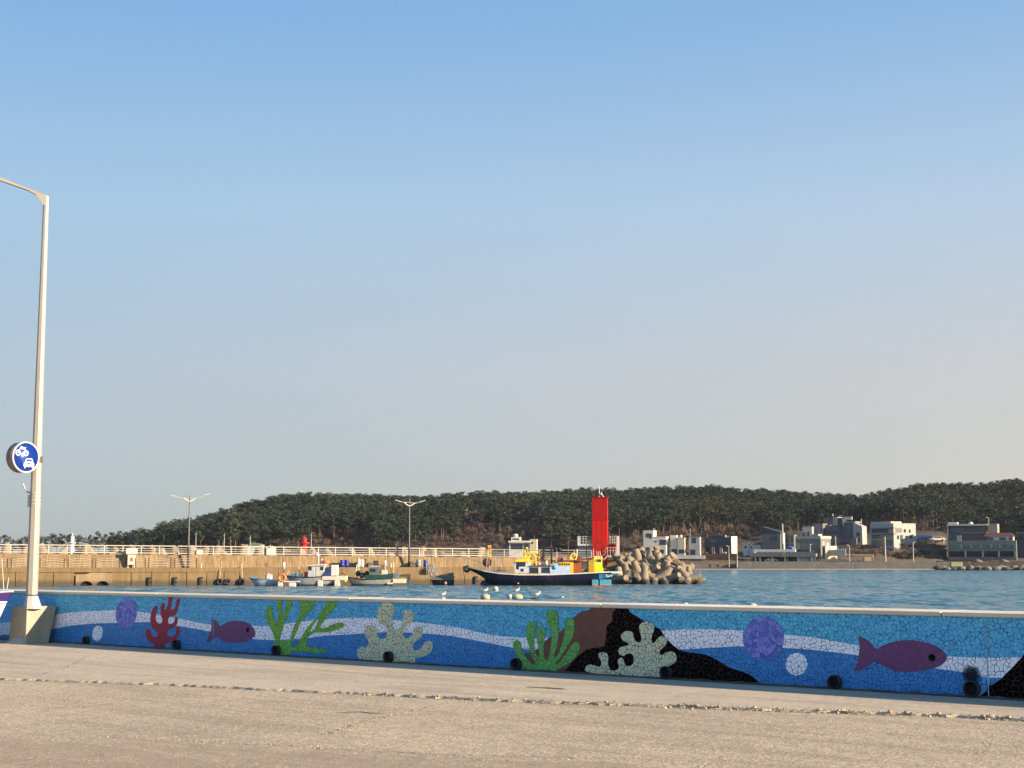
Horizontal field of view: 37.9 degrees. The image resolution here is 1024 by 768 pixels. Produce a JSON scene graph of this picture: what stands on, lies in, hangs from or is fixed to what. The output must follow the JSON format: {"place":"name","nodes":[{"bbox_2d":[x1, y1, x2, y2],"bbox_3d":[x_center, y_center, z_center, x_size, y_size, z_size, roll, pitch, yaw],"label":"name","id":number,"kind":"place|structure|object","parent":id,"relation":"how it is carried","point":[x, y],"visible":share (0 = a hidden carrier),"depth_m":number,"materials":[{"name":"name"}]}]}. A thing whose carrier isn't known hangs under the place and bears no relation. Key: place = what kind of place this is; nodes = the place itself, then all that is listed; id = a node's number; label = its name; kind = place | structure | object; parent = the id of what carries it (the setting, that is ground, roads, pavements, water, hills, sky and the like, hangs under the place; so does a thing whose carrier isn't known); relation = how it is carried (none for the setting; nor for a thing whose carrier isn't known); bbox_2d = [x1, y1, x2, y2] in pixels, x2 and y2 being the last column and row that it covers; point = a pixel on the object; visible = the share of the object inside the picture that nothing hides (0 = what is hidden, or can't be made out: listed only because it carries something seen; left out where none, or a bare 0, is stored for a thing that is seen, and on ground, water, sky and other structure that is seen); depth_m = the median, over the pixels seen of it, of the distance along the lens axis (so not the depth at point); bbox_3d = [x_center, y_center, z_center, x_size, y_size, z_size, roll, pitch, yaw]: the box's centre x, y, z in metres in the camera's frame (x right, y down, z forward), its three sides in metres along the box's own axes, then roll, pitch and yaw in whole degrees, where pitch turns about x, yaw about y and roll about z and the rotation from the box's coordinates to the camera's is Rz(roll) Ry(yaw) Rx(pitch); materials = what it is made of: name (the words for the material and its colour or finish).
{"place":"outdoors","nodes":[
{"label":"outdoors","id":0,"kind":"place"},
{"bbox_2d":[0,680,1023,767],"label":"quay ground","id":1,"kind":"structure","parent":0,"point":[273,712],"depth_m":14.02,"materials":[{"name":"concrete"}]},
{"bbox_2d":[1,684,1023,767],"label":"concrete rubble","id":2,"kind":"object","parent":1,"relation":"on","point":[843,709],"visible":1,"depth_m":15.53,"materials":[{"name":"concrete"}]},
{"bbox_2d":[0,640,1023,720],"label":"quay pavement","id":3,"kind":"structure","parent":0,"point":[100,664],"depth_m":19.58,"materials":[{"name":"concrete"}]},
{"bbox_2d":[0,590,12,616],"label":"beached boat","id":4,"kind":"object","parent":3,"relation":"on","point":[5,596],"visible":1,"depth_m":28.26,"materials":[{"name":"white paint"}]},
{"bbox_2d":[5,605,55,643],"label":"lamp plinth","id":5,"kind":"structure","parent":3,"relation":"on","point":[30,626],"depth_m":28.71,"materials":[{"name":"concrete"}]},
{"bbox_2d":[0,177,48,608],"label":"street lamp","id":6,"kind":"object","parent":5,"relation":"on","point":[33,504],"visible":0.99,"depth_m":29.06,"materials":[{"name":"metal"}]},
{"bbox_2d":[6,442,42,472],"bbox_3d":[-9.382,1.423,28.799,0.300,0.604,0.785,-5,-8,37],"label":"road sign","id":7,"kind":"object","parent":6,"relation":"attached to","point":[23,457],"visible":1,"depth_m":28.61,"materials":[{"name":"metal"}]},
{"bbox_2d":[0,589,1023,697],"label":"mosaic wall","id":8,"kind":"structure","parent":3,"relation":"on","point":[971,653],"depth_m":20.95,"materials":[{"name":"tile"}]},
{"bbox_2d":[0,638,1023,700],"bbox_3d":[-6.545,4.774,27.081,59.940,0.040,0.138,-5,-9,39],"label":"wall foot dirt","id":9,"kind":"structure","parent":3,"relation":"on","point":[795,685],"depth_m":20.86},
{"bbox_2d":[15,656,1009,759],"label":"pavement cracks","id":10,"kind":"object","parent":3,"relation":"on","point":[440,704],"visible":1,"depth_m":16.88,"materials":[{"name":"concrete"}]},
{"bbox_2d":[0,570,1023,610],"bbox_3d":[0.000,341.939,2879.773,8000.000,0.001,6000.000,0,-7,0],"label":"sea water","id":11,"kind":"structure","parent":0,"point":[995,590],"depth_m":155.94,"materials":[{"name":"liquid"}]},
{"bbox_2d":[248,563,277,585],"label":"skiff","id":12,"kind":"object","parent":11,"relation":"on","point":[260,582],"visible":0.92,"depth_m":182.25,"materials":[{"name":"blue paint"}]},
{"bbox_2d":[278,562,299,585],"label":"float raft","id":13,"kind":"object","parent":11,"relation":"on","point":[292,583],"visible":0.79,"depth_m":181.56,"materials":[{"name":"white paint"}]},
{"bbox_2d":[0,554,614,585],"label":"breakwater","id":14,"kind":"object","parent":11,"relation":"in","point":[254,566],"visible":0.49,"depth_m":191.84,"materials":[{"name":"concrete"}]},
{"bbox_2d":[0,542,9,553],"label":"tetrapod","id":15,"kind":"object","parent":14,"relation":"on","point":[5,548],"visible":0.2,"depth_m":194.74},
{"bbox_2d":[39,558,64,567],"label":"guard barrier","id":16,"kind":"object","parent":14,"relation":"on","point":[53,560],"visible":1,"depth_m":184.97,"materials":[{"name":"metal"}]},
{"bbox_2d":[68,558,92,567],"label":"guard barrier","id":17,"kind":"object","parent":14,"relation":"on","point":[81,560],"visible":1,"depth_m":185.84,"materials":[{"name":"paint"}]},
{"bbox_2d":[79,543,88,553],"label":"tetrapod","id":18,"kind":"object","parent":14,"relation":"on","point":[83,548],"visible":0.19,"depth_m":196.01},
{"bbox_2d":[95,558,119,567],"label":"guard barrier","id":19,"kind":"object","parent":14,"relation":"on","point":[107,560],"visible":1,"depth_m":186.69,"materials":[{"name":"paint"}]},
{"bbox_2d":[126,548,136,567],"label":"notice booth","id":20,"kind":"object","parent":14,"relation":"on","point":[131,552],"visible":0.89,"depth_m":191.31,"materials":[{"name":"beige paint"}]},
{"bbox_2d":[148,558,170,567],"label":"guard barrier","id":21,"kind":"object","parent":14,"relation":"on","point":[159,560],"visible":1,"depth_m":188.38,"materials":[{"name":"paint"}]},
{"bbox_2d":[174,558,196,567],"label":"guard barrier","id":22,"kind":"object","parent":14,"relation":"on","point":[185,560],"visible":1,"depth_m":189.24,"materials":[{"name":"paint"}]},
{"bbox_2d":[171,493,209,567],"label":"pier lamp","id":23,"kind":"object","parent":14,"relation":"on","point":[189,501],"visible":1,"depth_m":193.71,"materials":[{"name":"white metal"}]},
{"bbox_2d":[0,544,484,556],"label":"pier railing","id":24,"kind":"object","parent":14,"relation":"on","point":[248,551],"visible":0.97,"depth_m":196.43,"materials":[{"name":"metal"}]},
{"bbox_2d":[284,549,305,555],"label":"tetrapod","id":25,"kind":"object","parent":14,"relation":"on","point":[286,551],"visible":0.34,"depth_m":203.02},
{"bbox_2d":[398,546,420,556],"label":"tetrapod","id":26,"kind":"object","parent":14,"relation":"on","point":[403,551],"visible":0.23,"depth_m":208.25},
{"bbox_2d":[395,498,424,566],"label":"pier lamp","id":27,"kind":"object","parent":14,"relation":"on","point":[409,505],"visible":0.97,"depth_m":201.31,"materials":[{"name":"white metal"}]},
{"bbox_2d":[425,563,441,578],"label":"net heap","id":28,"kind":"object","parent":14,"relation":"on","point":[433,571],"visible":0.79,"depth_m":197.10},
{"bbox_2d":[486,549,591,557],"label":"pier railing","id":29,"kind":"object","parent":14,"relation":"on","point":[504,554],"visible":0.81,"depth_m":206.13,"materials":[{"name":"metal"}]},
{"bbox_2d":[578,488,618,566],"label":"red tower","id":30,"kind":"structure","parent":14,"relation":"on","point":[599,519],"depth_m":210.45,"materials":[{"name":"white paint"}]},
{"bbox_2d":[611,552,619,565],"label":"tetrapod","id":31,"kind":"object","parent":14,"relation":"on","point":[614,555],"visible":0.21,"depth_m":207.50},
{"bbox_2d":[286,553,347,585],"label":"fishing boat","id":32,"kind":"object","parent":11,"relation":"on","point":[321,574],"visible":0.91,"depth_m":184.64,"materials":[{"name":"paint"}]},
{"bbox_2d":[348,560,410,584],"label":"fishing boat","id":33,"kind":"object","parent":11,"relation":"on","point":[372,576],"visible":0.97,"depth_m":186.46,"materials":[{"name":"paint"}]},
{"bbox_2d":[431,572,453,584],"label":"covered skiff","id":34,"kind":"object","parent":11,"relation":"on","point":[445,579],"visible":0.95,"depth_m":190.73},
{"bbox_2d":[463,538,621,584],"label":"fishing boat","id":35,"kind":"object","parent":11,"relation":"on","point":[538,572],"visible":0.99,"depth_m":188.52,"materials":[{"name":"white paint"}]},
{"bbox_2d":[610,566,628,583],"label":"tetrapod","id":36,"kind":"object","parent":11,"relation":"in","point":[620,579],"visible":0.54,"depth_m":196.84,"materials":[{"name":"concrete"}]},
{"bbox_2d":[623,566,632,583],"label":"tetrapod","id":37,"kind":"object","parent":11,"relation":"in","point":[625,572],"visible":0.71,"depth_m":198.03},
{"bbox_2d":[626,561,634,575],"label":"tetrapod","id":38,"kind":"object","parent":11,"relation":"in","point":[631,572],"visible":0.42,"depth_m":198.17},
{"bbox_2d":[631,560,640,574],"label":"tetrapod","id":39,"kind":"object","parent":11,"relation":"in","point":[636,568],"visible":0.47,"depth_m":199.12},
{"bbox_2d":[632,573,640,583],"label":"tetrapod","id":40,"kind":"object","parent":11,"relation":"in","point":[636,577],"visible":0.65,"depth_m":196.54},
{"bbox_2d":[631,566,649,583],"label":"tetrapod","id":41,"kind":"object","parent":11,"relation":"in","point":[644,576],"visible":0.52,"depth_m":197.17,"materials":[{"name":"concrete"}]},
{"bbox_2d":[640,562,660,573],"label":"tetrapod","id":42,"kind":"object","parent":11,"relation":"in","point":[656,568],"visible":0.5,"depth_m":198.84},
{"bbox_2d":[649,556,662,567],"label":"tetrapod","id":43,"kind":"object","parent":11,"relation":"in","point":[653,562],"visible":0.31,"depth_m":202.28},
{"bbox_2d":[654,552,663,563],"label":"tetrapod","id":44,"kind":"object","parent":43,"relation":"on","point":[658,557],"visible":0.25,"depth_m":201.57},
{"bbox_2d":[648,570,667,583],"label":"tetrapod","id":45,"kind":"object","parent":11,"relation":"in","point":[656,578],"visible":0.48,"depth_m":197.36,"materials":[{"name":"concrete"}]},
{"bbox_2d":[653,566,672,583],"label":"tetrapod","id":46,"kind":"object","parent":11,"relation":"in","point":[668,570],"visible":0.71,"depth_m":197.48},
{"bbox_2d":[662,560,670,568],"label":"tetrapod","id":47,"kind":"object","parent":11,"relation":"in","point":[666,563],"visible":0.26,"depth_m":199.59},
{"bbox_2d":[659,568,681,583],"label":"tetrapod","id":48,"kind":"object","parent":11,"relation":"in","point":[673,578],"visible":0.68,"depth_m":197.13,"materials":[{"name":"concrete"}]},
{"bbox_2d":[670,562,682,572],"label":"tetrapod","id":49,"kind":"object","parent":11,"relation":"in","point":[676,569],"visible":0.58,"depth_m":198.47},
{"bbox_2d":[671,570,691,583],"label":"tetrapod","id":50,"kind":"object","parent":11,"relation":"in","point":[681,579],"visible":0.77,"depth_m":197.00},
{"bbox_2d":[678,561,685,570],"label":"tetrapod","id":51,"kind":"object","parent":11,"relation":"in","point":[682,563],"visible":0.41,"depth_m":198.94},
{"bbox_2d":[672,559,692,570],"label":"tetrapod","id":52,"kind":"object","parent":51,"relation":"on","point":[676,562],"visible":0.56,"depth_m":200.54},
{"bbox_2d":[678,568,701,583],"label":"tetrapod","id":53,"kind":"object","parent":11,"relation":"in","point":[690,579],"visible":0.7,"depth_m":197.09,"materials":[{"name":"concrete"}]},
{"bbox_2d":[692,577,705,583],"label":"tetrapod","id":54,"kind":"object","parent":11,"relation":"in","point":[701,580],"visible":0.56,"depth_m":198.00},
{"bbox_2d":[0,0,1023,553],"label":"sky","id":55,"kind":"structure","parent":0,"point":[420,248],"materials":[{"name":"blue"}]},
{"bbox_2d":[54,507,1023,569],"bbox_3d":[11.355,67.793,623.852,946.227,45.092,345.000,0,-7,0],"label":"hill terrain","id":56,"kind":"structure","parent":0,"point":[879,556],"depth_m":526.28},
{"bbox_2d":[45,533,56,550],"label":"pine tree","id":57,"kind":"object","parent":56,"relation":"on","point":[52,536],"visible":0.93,"depth_m":493.64,"materials":[{"name":"green plant"}]},
{"bbox_2d":[68,533,75,553],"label":"lighthouse","id":58,"kind":"object","parent":56,"relation":"on","point":[72,542],"visible":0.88,"depth_m":466.81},
{"bbox_2d":[92,531,105,553],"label":"pine tree","id":59,"kind":"object","parent":56,"relation":"on","point":[99,535],"visible":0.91,"depth_m":491.87,"materials":[{"name":"green plant"}]},
{"bbox_2d":[109,530,123,544],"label":"pine tree","id":60,"kind":"object","parent":56,"relation":"on","point":[115,538],"visible":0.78,"depth_m":500.73,"materials":[{"name":"green plant"}]},
{"bbox_2d":[116,534,128,551],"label":"pine tree","id":61,"kind":"object","parent":56,"relation":"on","point":[120,539],"visible":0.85,"depth_m":495.52,"materials":[{"name":"green plant"}]},
{"bbox_2d":[122,530,137,544],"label":"pine tree","id":62,"kind":"object","parent":56,"relation":"on","point":[131,540],"visible":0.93,"depth_m":486.76,"materials":[{"name":"green plant"}]},
{"bbox_2d":[127,529,143,546],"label":"pine tree","id":63,"kind":"object","parent":56,"relation":"on","point":[135,539],"visible":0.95,"depth_m":488.50,"materials":[{"name":"green plant"}]},
{"bbox_2d":[140,527,158,544],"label":"pine tree","id":64,"kind":"object","parent":56,"relation":"on","point":[151,538],"visible":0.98,"depth_m":493.41,"materials":[{"name":"green plant"}]},
{"bbox_2d":[151,525,169,547],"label":"pine tree","id":65,"kind":"object","parent":56,"relation":"on","point":[162,537],"visible":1,"depth_m":494.18,"materials":[{"name":"green plant"}]},
{"bbox_2d":[163,528,175,554],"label":"pine tree","id":66,"kind":"object","parent":56,"relation":"on","point":[170,534],"visible":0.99,"depth_m":492.81,"materials":[{"name":"green plant"}]},
{"bbox_2d":[173,525,187,554],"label":"pine tree","id":67,"kind":"object","parent":56,"relation":"on","point":[182,540],"visible":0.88,"depth_m":498.50,"materials":[{"name":"green plant"}]},
{"bbox_2d":[182,520,206,545],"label":"pine tree","id":68,"kind":"object","parent":56,"relation":"on","point":[193,528],"visible":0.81,"depth_m":490.72,"materials":[{"name":"green plant"}]},
{"bbox_2d":[196,520,208,549],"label":"pine tree","id":69,"kind":"object","parent":56,"relation":"on","point":[201,527],"visible":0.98,"depth_m":488.50,"materials":[{"name":"green plant"}]},
{"bbox_2d":[201,520,211,545],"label":"pine tree","id":70,"kind":"object","parent":56,"relation":"on","point":[206,535],"visible":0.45,"depth_m":498.41,"materials":[{"name":"green plant"}]},
{"bbox_2d":[203,519,221,552],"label":"pine tree","id":71,"kind":"object","parent":56,"relation":"on","point":[214,528],"visible":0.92,"depth_m":490.50,"materials":[{"name":"green plant"}]},
{"bbox_2d":[212,517,224,544],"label":"pine tree","id":72,"kind":"object","parent":56,"relation":"on","point":[219,540],"visible":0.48,"depth_m":495.90,"materials":[{"name":"green plant"}]},
{"bbox_2d":[212,513,232,548],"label":"pine tree","id":73,"kind":"object","parent":56,"relation":"on","point":[222,525],"visible":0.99,"depth_m":488.13,"materials":[{"name":"green plant"}]},
{"bbox_2d":[222,509,238,554],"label":"pine tree","id":74,"kind":"object","parent":56,"relation":"on","point":[230,534],"visible":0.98,"depth_m":488.91,"materials":[{"name":"green plant"}]},
{"bbox_2d":[226,508,247,554],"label":"pine tree","id":75,"kind":"object","parent":56,"relation":"on","point":[237,523],"visible":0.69,"depth_m":499.22,"materials":[{"name":"green plant"}]},
{"bbox_2d":[246,542,263,555],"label":"green roofed shed","id":76,"kind":"structure","parent":56,"relation":"on","point":[255,544],"depth_m":473.25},
{"bbox_2d":[299,537,308,553],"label":"lighthouse","id":77,"kind":"object","parent":56,"relation":"on","point":[303,542],"visible":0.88,"depth_m":466.63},
{"bbox_2d":[508,534,537,557],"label":"flat roofed lookout","id":78,"kind":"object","parent":56,"relation":"on","point":[515,542],"visible":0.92,"depth_m":474.69,"materials":[{"name":"white paint"}]},
{"bbox_2d":[511,544,522,548],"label":"window","id":79,"kind":"structure","parent":78,"relation":"in","point":[513,546],"depth_m":474.87,"materials":[{"name":"grey glass"}]},
{"bbox_2d":[119,508,927,552],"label":"bare thicket","id":80,"kind":"object","parent":56,"relation":"on","point":[469,530],"visible":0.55,"depth_m":527.53,"materials":[{"name":"plant"}]},
{"bbox_2d":[106,478,1023,554],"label":"pine forest","id":81,"kind":"object","parent":56,"relation":"on","point":[565,510],"visible":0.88,"depth_m":550.53,"materials":[{"name":"green plant"}]},
{"bbox_2d":[643,528,704,558],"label":"stepped villa","id":82,"kind":"object","parent":56,"relation":"on","point":[678,545],"visible":0.91,"depth_m":480.60,"materials":[{"name":"white paint"}]},
{"bbox_2d":[704,535,737,558],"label":"navy house","id":83,"kind":"structure","parent":56,"relation":"on","point":[716,547],"depth_m":482.10,"materials":[{"name":"stone"}]},
{"bbox_2d":[743,542,761,556],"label":"white cottage","id":84,"kind":"structure","parent":56,"relation":"on","point":[748,548],"depth_m":501.36,"materials":[{"name":"paint"}]},
{"bbox_2d":[761,526,785,548],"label":"slate house","id":85,"kind":"structure","parent":56,"relation":"on","point":[771,538],"depth_m":496.23,"materials":[{"name":"grey concrete"}]},
{"bbox_2d":[751,549,819,561],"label":"flat terrace","id":86,"kind":"structure","parent":56,"relation":"on","point":[779,555],"depth_m":476.96,"materials":[{"name":"grey concrete"}]},
{"bbox_2d":[785,535,796,548],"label":"blue annex","id":87,"kind":"object","parent":56,"relation":"on","point":[789,540],"visible":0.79,"depth_m":501.70,"materials":[{"name":"grey concrete"}]},
{"bbox_2d":[802,526,813,535],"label":"white block","id":88,"kind":"structure","parent":56,"relation":"on","point":[807,530],"depth_m":512.15,"materials":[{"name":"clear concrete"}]},
{"bbox_2d":[795,534,845,558],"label":"building","id":89,"kind":"structure","parent":56,"relation":"on","point":[822,547],"depth_m":477.51,"materials":[{"name":"grey concrete"}]},
{"bbox_2d":[694,562,957,567],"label":"beach seawall","id":90,"kind":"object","parent":56,"relation":"on","point":[837,564],"visible":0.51,"depth_m":467.63,"materials":[{"name":"concrete"}]},
{"bbox_2d":[812,517,866,544],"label":"seaside hotel","id":91,"kind":"structure","parent":56,"relation":"on","point":[843,530],"depth_m":513.15,"materials":[{"name":"grey concrete"}]},
{"bbox_2d":[831,538,842,542],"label":"window","id":92,"kind":"structure","parent":91,"relation":"in","point":[838,540],"depth_m":513.71,"materials":[{"name":"grey glass"}]},
{"bbox_2d":[844,524,851,531],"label":"window","id":93,"kind":"structure","parent":91,"relation":"in","point":[848,527],"depth_m":511.83,"materials":[{"name":"grey glass"}]},
{"bbox_2d":[870,521,915,550],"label":"corner house","id":94,"kind":"structure","parent":56,"relation":"on","point":[898,535],"depth_m":492.14,"materials":[{"name":"grey concrete"}]},
{"bbox_2d":[872,529,888,532],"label":"window","id":95,"kind":"structure","parent":94,"relation":"in","point":[873,530],"depth_m":493.67,"materials":[{"name":"grey glass"}]},
{"bbox_2d":[872,535,889,538],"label":"window","id":96,"kind":"structure","parent":94,"relation":"in","point":[873,536],"depth_m":493.55,"materials":[{"name":"grey glass"}]},
{"bbox_2d":[917,535,933,541],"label":"blue roofed shed","id":97,"kind":"structure","parent":56,"relation":"on","point":[928,536],"depth_m":501.53,"materials":[{"name":"grey metal"}]},
{"bbox_2d":[936,561,1023,567],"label":"retaining bank","id":98,"kind":"structure","parent":56,"relation":"on","point":[991,563],"depth_m":468.63,"materials":[{"name":"concrete"}]},
{"bbox_2d":[946,522,1016,559],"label":"terrace restaurant","id":99,"kind":"structure","parent":56,"relation":"on","point":[969,541],"depth_m":479.78,"materials":[{"name":"grey paint"}]},
{"bbox_2d":[950,528,963,532],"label":"window","id":100,"kind":"structure","parent":99,"relation":"in","point":[953,530],"depth_m":484.59,"materials":[{"name":"grey glass"}]},
{"bbox_2d":[950,534,986,539],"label":"window","id":101,"kind":"structure","parent":99,"relation":"in","point":[952,536],"depth_m":482.82,"materials":[{"name":"grey glass"}]},
{"bbox_2d":[1016,532,1023,557],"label":"dark pavilion","id":102,"kind":"structure","parent":56,"relation":"on","point":[1020,543],"depth_m":496.64,"materials":[{"name":"grey concrete"}]},
{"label":"tetrapod","id":103,"kind":"object","parent":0,"visible":0},
{"bbox_2d":[617,552,640,562],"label":"tetrapod","id":104,"kind":"object","parent":103,"relation":"on","point":[631,555],"visible":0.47,"depth_m":203.58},
{"bbox_2d":[632,549,641,560],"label":"tetrapod","id":105,"kind":"object","parent":104,"relation":"on","point":[637,554],"visible":0.3,"depth_m":204.11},
{"bbox_2d":[641,548,653,562],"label":"tetrapod","id":106,"kind":"object","parent":103,"relation":"on","point":[649,553],"visible":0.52,"depth_m":203.90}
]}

